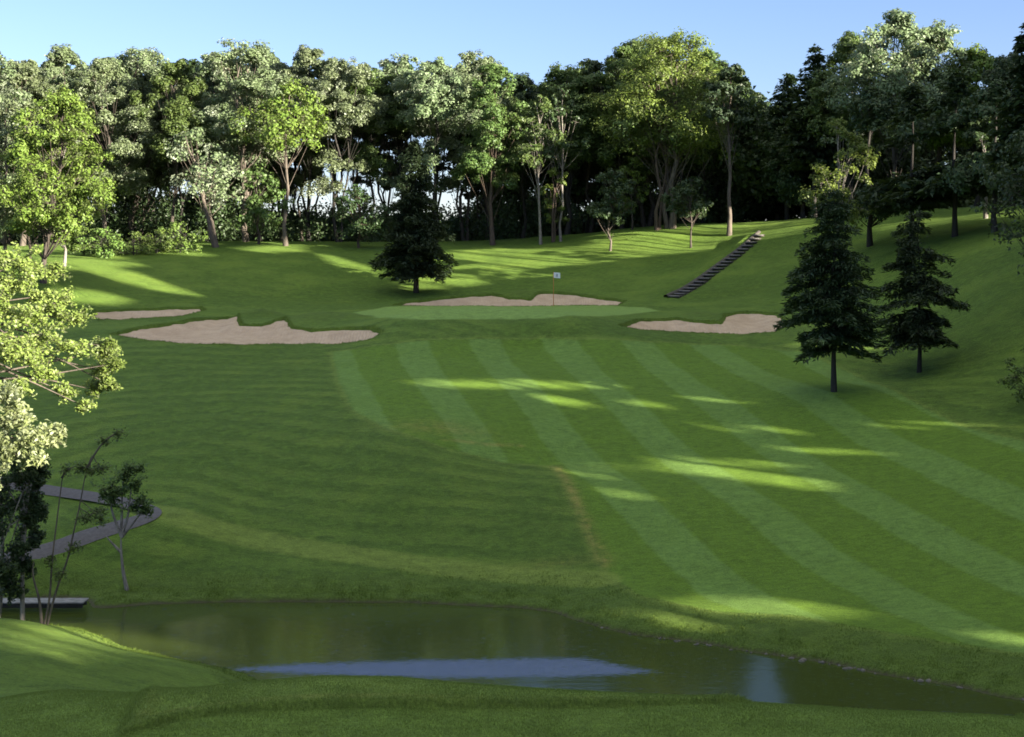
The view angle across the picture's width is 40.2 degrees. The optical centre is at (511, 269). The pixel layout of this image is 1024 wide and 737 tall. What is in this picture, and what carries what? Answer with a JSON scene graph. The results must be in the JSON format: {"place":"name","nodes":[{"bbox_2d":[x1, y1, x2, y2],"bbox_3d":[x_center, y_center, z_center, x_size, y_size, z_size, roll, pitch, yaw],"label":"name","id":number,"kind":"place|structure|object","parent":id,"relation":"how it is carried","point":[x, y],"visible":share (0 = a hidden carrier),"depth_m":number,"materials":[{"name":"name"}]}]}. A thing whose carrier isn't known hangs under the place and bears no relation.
{"place":"outdoors","nodes":[
{"label":"outdoors","id":0,"kind":"place"},
{"bbox_2d":[1,477,161,561],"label":"path","id":1,"kind":"structure","parent":0,"point":[89,535],"depth_m":49.14,"materials":[{"name":"concrete"}]},
{"bbox_2d":[0,205,1023,736],"bbox_3d":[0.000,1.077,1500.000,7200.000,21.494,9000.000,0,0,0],"label":"ground","id":2,"kind":"structure","parent":0,"point":[722,477],"depth_m":55.69,"materials":[{"name":"plant"}]},
{"bbox_2d":[0,51,33,184],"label":"broadleaf tree","id":3,"kind":"object","parent":2,"relation":"on","point":[19,94],"visible":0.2,"depth_m":128.14,"materials":[{"name":"green plant"}]},
{"bbox_2d":[0,446,53,619],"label":"dark leaved tree","id":4,"kind":"object","parent":2,"relation":"on","point":[35,477],"visible":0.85,"depth_m":39.60,"materials":[{"name":"green plant"}]},
{"bbox_2d":[0,152,54,258],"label":"broadleaf tree","id":5,"kind":"object","parent":2,"relation":"on","point":[10,170],"visible":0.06,"depth_m":112.98,"materials":[{"name":"green plant"}]},
{"bbox_2d":[0,98,60,265],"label":"broadleaf tree","id":6,"kind":"object","parent":2,"relation":"on","point":[8,213],"visible":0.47,"depth_m":109.66,"materials":[{"name":"green plant"}]},
{"bbox_2d":[0,380,67,490],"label":"pale leaved tree","id":7,"kind":"object","parent":2,"relation":"on","point":[32,437],"visible":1,"depth_m":26.97,"materials":[{"name":"green plant"}]},
{"bbox_2d":[0,62,74,245],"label":"broadleaf tree","id":8,"kind":"object","parent":2,"relation":"on","point":[26,78],"visible":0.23,"depth_m":134.69,"materials":[{"name":"green plant"}]},
{"bbox_2d":[2,598,88,607],"bbox_3d":[-15.683,10.861,44.000,4.588,0.979,0.620,0,0,0],"label":"footbridge","id":9,"kind":"object","parent":2,"relation":"on","point":[63,602],"visible":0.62,"depth_m":43.75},
{"bbox_2d":[26,128,86,265],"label":"slender tree","id":10,"kind":"object","parent":2,"relation":"on","point":[64,246],"visible":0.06,"depth_m":111.28,"materials":[{"name":"green plant"}]},
{"bbox_2d":[0,85,117,283],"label":"maple tree","id":11,"kind":"object","parent":2,"relation":"on","point":[56,116],"visible":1,"depth_m":103.40,"materials":[{"name":"green plant"}]},
{"bbox_2d":[0,241,126,414],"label":"overhanging tree","id":12,"kind":"object","parent":2,"relation":"on","point":[106,348],"visible":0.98,"depth_m":30.35,"materials":[{"name":"green plant"}]},
{"bbox_2d":[31,43,118,243],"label":"broadleaf tree","id":13,"kind":"object","parent":2,"relation":"on","point":[58,60],"visible":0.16,"depth_m":141.22,"materials":[{"name":"green plant"}]},
{"bbox_2d":[32,425,128,624],"bbox_3d":[-12.132,7.256,39.423,2.751,5.777,0.929,0,0,0],"label":"twin stem tree","id":14,"kind":"object","parent":2,"relation":"on","point":[59,575],"visible":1,"depth_m":39.38,"materials":[{"name":"green plant"}]},
{"bbox_2d":[61,226,106,254],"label":"shrub","id":15,"kind":"object","parent":2,"relation":"on","point":[69,246],"visible":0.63,"depth_m":120.41,"materials":[{"name":"green plant"}]},
{"bbox_2d":[76,227,129,258],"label":"shrub","id":16,"kind":"object","parent":2,"relation":"on","point":[98,250],"visible":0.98,"depth_m":119.33,"materials":[{"name":"green plant"}]},
{"bbox_2d":[74,69,144,221],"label":"slender tree","id":17,"kind":"object","parent":2,"relation":"on","point":[103,152],"visible":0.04,"depth_m":147.50,"materials":[{"name":"green plant"}]},
{"bbox_2d":[64,57,161,243],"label":"broadleaf tree","id":18,"kind":"object","parent":2,"relation":"on","point":[119,147],"visible":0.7,"depth_m":135.05,"materials":[{"name":"green plant"}]},
{"bbox_2d":[90,459,154,590],"bbox_3d":[-12.809,8.449,46.065,2.180,4.439,1.094,0,0,0],"label":"tree","id":19,"kind":"object","parent":2,"relation":"on","point":[112,492],"visible":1,"depth_m":45.95,"materials":[{"name":"green plant"}]},
{"bbox_2d":[106,231,165,255],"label":"shrub","id":20,"kind":"object","parent":2,"relation":"on","point":[145,249],"visible":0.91,"depth_m":120.93,"materials":[{"name":"green plant"}]},
{"bbox_2d":[90,46,195,242],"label":"broadleaf tree","id":21,"kind":"object","parent":2,"relation":"on","point":[145,61],"visible":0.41,"depth_m":142.55,"materials":[{"name":"green plant"}]},
{"bbox_2d":[95,309,200,319],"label":"sand bunker","id":22,"kind":"object","parent":2,"relation":"on","point":[116,315],"visible":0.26,"depth_m":99.32},
{"bbox_2d":[129,75,187,240],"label":"slender tree","id":23,"kind":"object","parent":2,"relation":"on","point":[145,160],"visible":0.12,"depth_m":145.97,"materials":[{"name":"green plant"}]},
{"bbox_2d":[140,229,178,252],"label":"shrub","id":24,"kind":"object","parent":2,"relation":"on","point":[161,248],"visible":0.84,"depth_m":122.52,"materials":[{"name":"green plant"}]},
{"bbox_2d":[128,58,214,237],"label":"broadleaf tree","id":25,"kind":"object","parent":2,"relation":"on","point":[178,116],"visible":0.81,"depth_m":135.90,"materials":[{"name":"green plant"}]},
{"bbox_2d":[151,221,208,253],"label":"shrub","id":26,"kind":"object","parent":2,"relation":"on","point":[172,229],"visible":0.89,"depth_m":123.35,"materials":[{"name":"green plant"}]},
{"bbox_2d":[153,84,210,238],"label":"slender tree","id":27,"kind":"object","parent":2,"relation":"on","point":[163,130],"visible":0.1,"depth_m":145.06,"materials":[{"name":"green plant"}]},
{"bbox_2d":[172,58,208,231],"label":"slender tree","id":28,"kind":"object","parent":2,"relation":"on","point":[193,63],"visible":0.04,"depth_m":152.80,"materials":[{"name":"green plant"}]},
{"bbox_2d":[163,127,251,247],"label":"leaning tree","id":29,"kind":"object","parent":2,"relation":"on","point":[199,180],"visible":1,"depth_m":128.24,"materials":[{"name":"green plant"}]},
{"bbox_2d":[161,51,259,241],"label":"broadleaf tree","id":30,"kind":"object","parent":2,"relation":"on","point":[207,76],"visible":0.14,"depth_m":143.88,"materials":[{"name":"green plant"}]},
{"bbox_2d":[190,37,303,241],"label":"broadleaf tree","id":31,"kind":"object","parent":2,"relation":"on","point":[258,83],"visible":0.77,"depth_m":134.76,"materials":[{"name":"green plant"}]},
{"bbox_2d":[120,317,378,344],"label":"sand bunker","id":32,"kind":"object","parent":2,"relation":"on","point":[229,331],"visible":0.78,"depth_m":81.44},
{"bbox_2d":[221,45,295,240],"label":"broadleaf tree","id":33,"kind":"object","parent":2,"relation":"on","point":[261,95],"visible":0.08,"depth_m":145.02,"materials":[{"name":"green plant"}]},
{"bbox_2d":[225,160,294,243],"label":"tree","id":34,"kind":"object","parent":2,"relation":"on","point":[255,173],"visible":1,"depth_m":130.69,"materials":[{"name":"green plant"}]},
{"bbox_2d":[224,65,295,240],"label":"slender tree","id":35,"kind":"object","parent":2,"relation":"on","point":[275,166],"visible":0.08,"depth_m":147.05,"materials":[{"name":"green plant"}]},
{"bbox_2d":[256,62,288,240],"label":"slender tree","id":36,"kind":"object","parent":2,"relation":"on","point":[282,187],"visible":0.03,"depth_m":145.41,"materials":[{"name":"brown plant"}]},
{"bbox_2d":[227,76,331,245],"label":"broadleaf tree","id":37,"kind":"object","parent":2,"relation":"on","point":[275,132],"visible":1,"depth_m":129.53,"materials":[{"name":"green plant"}]},
{"bbox_2d":[264,60,327,235],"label":"slender tree","id":38,"kind":"object","parent":2,"relation":"on","point":[298,181],"visible":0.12,"depth_m":152.73,"materials":[{"name":"green plant"}]},
{"bbox_2d":[248,44,355,240],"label":"broadleaf tree","id":39,"kind":"object","parent":2,"relation":"on","point":[307,57],"visible":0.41,"depth_m":142.23,"materials":[{"name":"green plant"}]},
{"bbox_2d":[295,67,311,240],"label":"slender tree","id":40,"kind":"object","parent":2,"relation":"on","point":[304,177],"visible":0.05,"depth_m":145.18,"materials":[{"name":"plant"}]},
{"bbox_2d":[289,56,391,241],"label":"broadleaf tree","id":41,"kind":"object","parent":2,"relation":"on","point":[330,95],"visible":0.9,"depth_m":136.67,"materials":[{"name":"green plant"}]},
{"bbox_2d":[330,135,359,200],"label":"slender tree","id":42,"kind":"object","parent":2,"relation":"on","point":[342,148],"visible":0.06,"depth_m":160.62,"materials":[{"name":"green plant"}]},
{"bbox_2d":[338,124,381,240],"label":"slender tree","id":43,"kind":"object","parent":2,"relation":"on","point":[341,142],"visible":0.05,"depth_m":146.84,"materials":[{"name":"green plant"}]},
{"bbox_2d":[330,184,394,247],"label":"tree","id":44,"kind":"object","parent":2,"relation":"on","point":[363,198],"visible":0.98,"depth_m":129.33,"materials":[{"name":"green plant"}]},
{"bbox_2d":[332,67,417,241],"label":"broadleaf tree","id":45,"kind":"object","parent":2,"relation":"on","point":[373,158],"visible":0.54,"depth_m":139.97,"materials":[{"name":"green plant"}]},
{"bbox_2d":[349,134,410,233],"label":"slender tree","id":46,"kind":"object","parent":2,"relation":"on","point":[384,188],"visible":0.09,"depth_m":162.99,"materials":[{"name":"green plant"}]},
{"bbox_2d":[362,132,408,241],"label":"slender tree","id":47,"kind":"object","parent":2,"relation":"on","point":[378,185],"visible":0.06,"depth_m":152.52,"materials":[{"name":"green plant"}]},
{"bbox_2d":[382,80,407,241],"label":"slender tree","id":48,"kind":"object","parent":2,"relation":"on","point":[390,158],"visible":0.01,"depth_m":148.32,"materials":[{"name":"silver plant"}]},
{"bbox_2d":[356,53,443,196],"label":"broadleaf tree","id":49,"kind":"object","parent":2,"relation":"on","point":[399,68],"visible":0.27,"depth_m":141.87,"materials":[{"name":"green plant"}]},
{"bbox_2d":[367,138,458,292],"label":"fir tree","id":50,"kind":"object","parent":2,"relation":"on","point":[415,233],"visible":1,"depth_m":111.00,"materials":[{"name":"green plant"}]},
{"bbox_2d":[390,56,483,242],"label":"broadleaf tree","id":51,"kind":"object","parent":2,"relation":"on","point":[433,87],"visible":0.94,"depth_m":135.75,"materials":[{"name":"green plant"}]},
{"bbox_2d":[88,290,789,345],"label":"fringe grass","id":52,"kind":"structure","parent":2,"relation":"on","point":[619,324],"depth_m":86.20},
{"bbox_2d":[435,72,498,234],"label":"slender tree","id":53,"kind":"object","parent":2,"relation":"on","point":[446,168],"visible":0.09,"depth_m":145.92,"materials":[{"name":"green plant"}]},
{"bbox_2d":[428,49,514,240],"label":"broadleaf tree","id":54,"kind":"object","parent":2,"relation":"on","point":[469,70],"visible":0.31,"depth_m":142.28,"materials":[{"name":"green plant"}]},
{"bbox_2d":[458,136,502,226],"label":"slender tree","id":55,"kind":"object","parent":2,"relation":"on","point":[477,192],"visible":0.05,"depth_m":152.03,"materials":[{"name":"green plant"}]},
{"bbox_2d":[460,71,516,239],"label":"slender tree","id":56,"kind":"object","parent":2,"relation":"on","point":[471,137],"visible":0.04,"depth_m":145.09,"materials":[{"name":"green plant"}]},
{"bbox_2d":[448,63,538,244],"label":"broadleaf tree","id":57,"kind":"object","parent":2,"relation":"on","point":[484,100],"visible":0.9,"depth_m":131.93,"materials":[{"name":"green plant"}]},
{"bbox_2d":[483,126,539,238],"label":"slender tree","id":58,"kind":"object","parent":2,"relation":"on","point":[517,193],"visible":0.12,"depth_m":148.44,"materials":[{"name":"green plant"}]},
{"bbox_2d":[0,82,1023,245],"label":"undergrowth","id":59,"kind":"object","parent":2,"relation":"on","point":[757,129],"visible":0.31,"depth_m":142.14,"materials":[{"name":"green plant"}]},
{"bbox_2d":[405,294,620,305],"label":"sand bunker","id":60,"kind":"object","parent":2,"relation":"on","point":[543,299],"visible":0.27,"depth_m":108.90},
{"bbox_2d":[481,72,554,237],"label":"broadleaf tree","id":61,"kind":"object","parent":2,"relation":"on","point":[523,82],"visible":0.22,"depth_m":140.73,"materials":[{"name":"green plant"}]},
{"bbox_2d":[25,565,1023,694],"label":"long grass","id":62,"kind":"structure","parent":2,"relation":"on","point":[452,593],"depth_m":42.24,"materials":[{"name":"plant"}]},
{"bbox_2d":[503,94,572,244],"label":"birch tree","id":63,"kind":"object","parent":2,"relation":"on","point":[543,102],"visible":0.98,"depth_m":130.77,"materials":[{"name":"green plant"}]},
{"bbox_2d":[518,87,569,235],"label":"slender tree","id":64,"kind":"object","parent":2,"relation":"on","point":[534,92],"visible":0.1,"depth_m":147.37,"materials":[{"name":"green plant"}]},
{"bbox_2d":[537,167,569,241],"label":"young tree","id":65,"kind":"object","parent":2,"relation":"on","point":[551,219],"visible":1,"depth_m":131.89,"materials":[{"name":"plant"}]},
{"bbox_2d":[532,89,582,235],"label":"slender tree","id":66,"kind":"object","parent":2,"relation":"on","point":[549,180],"visible":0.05,"depth_m":147.41,"materials":[{"name":"green plant"}]},
{"bbox_2d":[528,88,591,241],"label":"birch tree","id":67,"kind":"object","parent":2,"relation":"on","point":[562,108],"visible":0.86,"depth_m":131.94,"materials":[{"name":"green plant"}]},
{"bbox_2d":[514,61,611,234],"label":"broadleaf tree","id":68,"kind":"object","parent":2,"relation":"on","point":[575,79],"visible":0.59,"depth_m":137.73,"materials":[{"name":"green plant"}]},
{"bbox_2d":[556,118,609,232],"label":"slender tree","id":69,"kind":"object","parent":2,"relation":"on","point":[578,190],"visible":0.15,"depth_m":145.23,"materials":[{"name":"green plant"}]},
{"bbox_2d":[548,58,627,232],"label":"broadleaf tree","id":70,"kind":"object","parent":2,"relation":"on","point":[596,65],"visible":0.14,"depth_m":142.89,"materials":[{"name":"green plant"}]},
{"bbox_2d":[585,168,636,250],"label":"young tree","id":71,"kind":"object","parent":2,"relation":"on","point":[611,197],"visible":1,"depth_m":123.79,"materials":[{"name":"green plant"}]},
{"bbox_2d":[569,45,664,228],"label":"broadleaf tree","id":72,"kind":"object","parent":2,"relation":"on","point":[605,154],"visible":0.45,"depth_m":136.99,"materials":[{"name":"green plant"}]},
{"bbox_2d":[615,156,649,229],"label":"broadleaf tree","id":73,"kind":"object","parent":2,"relation":"on","point":[639,178],"visible":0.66,"depth_m":132.89,"materials":[{"name":"green plant"}]},
{"bbox_2d":[579,37,702,226],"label":"broadleaf tree","id":74,"kind":"object","parent":2,"relation":"on","point":[633,44],"visible":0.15,"depth_m":139.51,"materials":[{"name":"green plant"}]},
{"bbox_2d":[607,67,706,229],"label":"twin trunk tree","id":75,"kind":"object","parent":2,"relation":"on","point":[657,221],"visible":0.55,"depth_m":130.76,"materials":[{"name":"green plant"}]},
{"bbox_2d":[586,26,757,228],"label":"broadleaf tree","id":76,"kind":"object","parent":2,"relation":"on","point":[697,139],"visible":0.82,"depth_m":130.09,"materials":[{"name":"green plant"}]},
{"bbox_2d":[659,176,713,247],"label":"young tree","id":77,"kind":"object","parent":2,"relation":"on","point":[685,189],"visible":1,"depth_m":123.79,"materials":[{"name":"green plant"}]},
{"bbox_2d":[628,314,782,333],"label":"sand bunker","id":78,"kind":"object","parent":2,"relation":"on","point":[745,323],"visible":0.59,"depth_m":84.14},
{"bbox_2d":[666,49,747,222],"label":"broadleaf tree","id":79,"kind":"object","parent":2,"relation":"on","point":[712,164],"visible":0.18,"depth_m":139.94,"materials":[{"name":"green plant"}]},
{"bbox_2d":[664,230,764,297],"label":"steps","id":80,"kind":"structure","parent":2,"relation":"on","point":[689,287],"depth_m":112.05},
{"bbox_2d":[688,78,741,222],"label":"slender tree","id":81,"kind":"object","parent":2,"relation":"on","point":[715,176],"visible":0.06,"depth_m":145.69,"materials":[{"name":"green plant"}]},
{"bbox_2d":[698,63,753,235],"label":"broadleaf tree","id":82,"kind":"object","parent":2,"relation":"on","point":[716,112],"visible":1,"depth_m":125.28,"materials":[{"name":"green plant"}]},
{"bbox_2d":[731,146,774,220],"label":"larch tree","id":83,"kind":"object","parent":2,"relation":"on","point":[759,216],"visible":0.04,"depth_m":144.70,"materials":[{"name":"green plant"}]},
{"bbox_2d":[749,73,816,219],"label":"larch tree","id":84,"kind":"object","parent":2,"relation":"on","point":[783,98],"visible":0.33,"depth_m":133.46,"materials":[{"name":"green plant"}]},
{"bbox_2d":[757,125,841,218],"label":"broadleaf tree","id":85,"kind":"object","parent":2,"relation":"on","point":[787,186],"visible":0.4,"depth_m":129.75,"materials":[{"name":"green plant"}]},
{"bbox_2d":[600,627,1023,699],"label":"shore gravel","id":86,"kind":"structure","parent":2,"relation":"on","point":[845,668],"depth_m":37.84,"materials":[{"name":"gravel"}]},
{"bbox_2d":[779,43,851,217],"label":"larch tree","id":87,"kind":"object","parent":2,"relation":"on","point":[807,148],"visible":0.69,"depth_m":126.31,"materials":[{"name":"green plant"}]},
{"bbox_2d":[772,187,894,391],"bbox_3d":[14.716,1.081,63.331,5.121,9.718,5.029,0,0,-18],"label":"spruce tree","id":88,"kind":"object","parent":2,"relation":"on","point":[833,303],"visible":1,"depth_m":63.00,"materials":[{"name":"green plant"}]},
{"bbox_2d":[793,117,880,270],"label":"birch tree","id":89,"kind":"object","parent":2,"relation":"on","point":[842,132],"visible":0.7,"depth_m":99.50,"materials":[{"name":"green plant"}]},
{"bbox_2d":[790,30,918,198],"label":"broadleaf tree","id":90,"kind":"object","parent":2,"relation":"on","point":[846,44],"visible":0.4,"depth_m":124.49,"materials":[{"name":"green plant"}]},
{"bbox_2d":[817,85,907,246],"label":"pine tree","id":91,"kind":"object","parent":2,"relation":"on","point":[874,104],"visible":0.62,"depth_m":104.93,"materials":[{"name":"green plant"}]},
{"bbox_2d":[819,7,950,211],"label":"broadleaf tree","id":92,"kind":"object","parent":2,"relation":"on","point":[873,52],"visible":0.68,"depth_m":118.62,"materials":[{"name":"green plant"}]},
{"bbox_2d":[856,83,963,244],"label":"pine tree","id":93,"kind":"object","parent":2,"relation":"on","point":[900,200],"visible":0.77,"depth_m":100.30,"materials":[{"name":"green plant"}]},
{"bbox_2d":[871,205,971,372],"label":"spruce tree","id":94,"kind":"object","parent":2,"relation":"on","point":[914,328],"visible":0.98,"depth_m":67.95,"materials":[{"name":"green plant"}]},
{"bbox_2d":[889,18,982,205],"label":"broadleaf tree","id":95,"kind":"object","parent":2,"relation":"on","point":[937,37],"visible":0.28,"depth_m":122.89,"materials":[{"name":"green plant"}]},
{"bbox_2d":[893,68,996,237],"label":"pine tree","id":96,"kind":"object","parent":2,"relation":"on","point":[956,83],"visible":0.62,"depth_m":98.43,"materials":[{"name":"green plant"}]},
{"bbox_2d":[926,42,1002,205],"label":"pine tree","id":97,"kind":"object","parent":2,"relation":"on","point":[981,59],"visible":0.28,"depth_m":121.38,"materials":[{"name":"green plant"}]},
{"bbox_2d":[956,131,998,218],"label":"broadleaf tree","id":98,"kind":"object","parent":2,"relation":"on","point":[982,136],"visible":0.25,"depth_m":103.83,"materials":[{"name":"green plant"}]},
{"bbox_2d":[938,78,1023,232],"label":"broadleaf tree","id":99,"kind":"object","parent":2,"relation":"on","point":[988,111],"visible":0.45,"depth_m":95.00,"materials":[{"name":"green plant"}]},
{"bbox_2d":[947,52,1021,205],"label":"broadleaf tree","id":100,"kind":"object","parent":2,"relation":"on","point":[1001,63],"visible":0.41,"depth_m":111.18,"materials":[{"name":"green plant"}]},
{"bbox_2d":[968,123,1023,275],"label":"broadleaf tree","id":101,"kind":"object","parent":2,"relation":"on","point":[1012,177],"visible":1,"depth_m":70.50,"materials":[{"name":"green plant"}]},
{"bbox_2d":[981,23,1023,194],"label":"conifer tree","id":102,"kind":"object","parent":2,"relation":"on","point":[1015,110],"visible":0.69,"depth_m":79.94,"materials":[{"name":"green plant"}]},
{"bbox_2d":[996,348,1023,402],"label":"shrub","id":103,"kind":"object","parent":2,"relation":"on","point":[1013,379],"visible":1,"depth_m":58.24,"materials":[{"name":"green plant"}]},
{"bbox_2d":[0,674,1023,736],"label":"short grass","id":104,"kind":"structure","parent":0,"point":[744,701],"depth_m":21.25,"materials":[{"name":"plant"}]},
{"bbox_2d":[0,0,1023,220],"label":"sky","id":105,"kind":"structure","parent":0,"point":[769,39],"materials":[{"name":"blue"}]},
{"bbox_2d":[1,597,1023,716],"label":"water","id":106,"kind":"structure","parent":0,"point":[508,646],"depth_m":39.16,"materials":[{"name":"liquid"}]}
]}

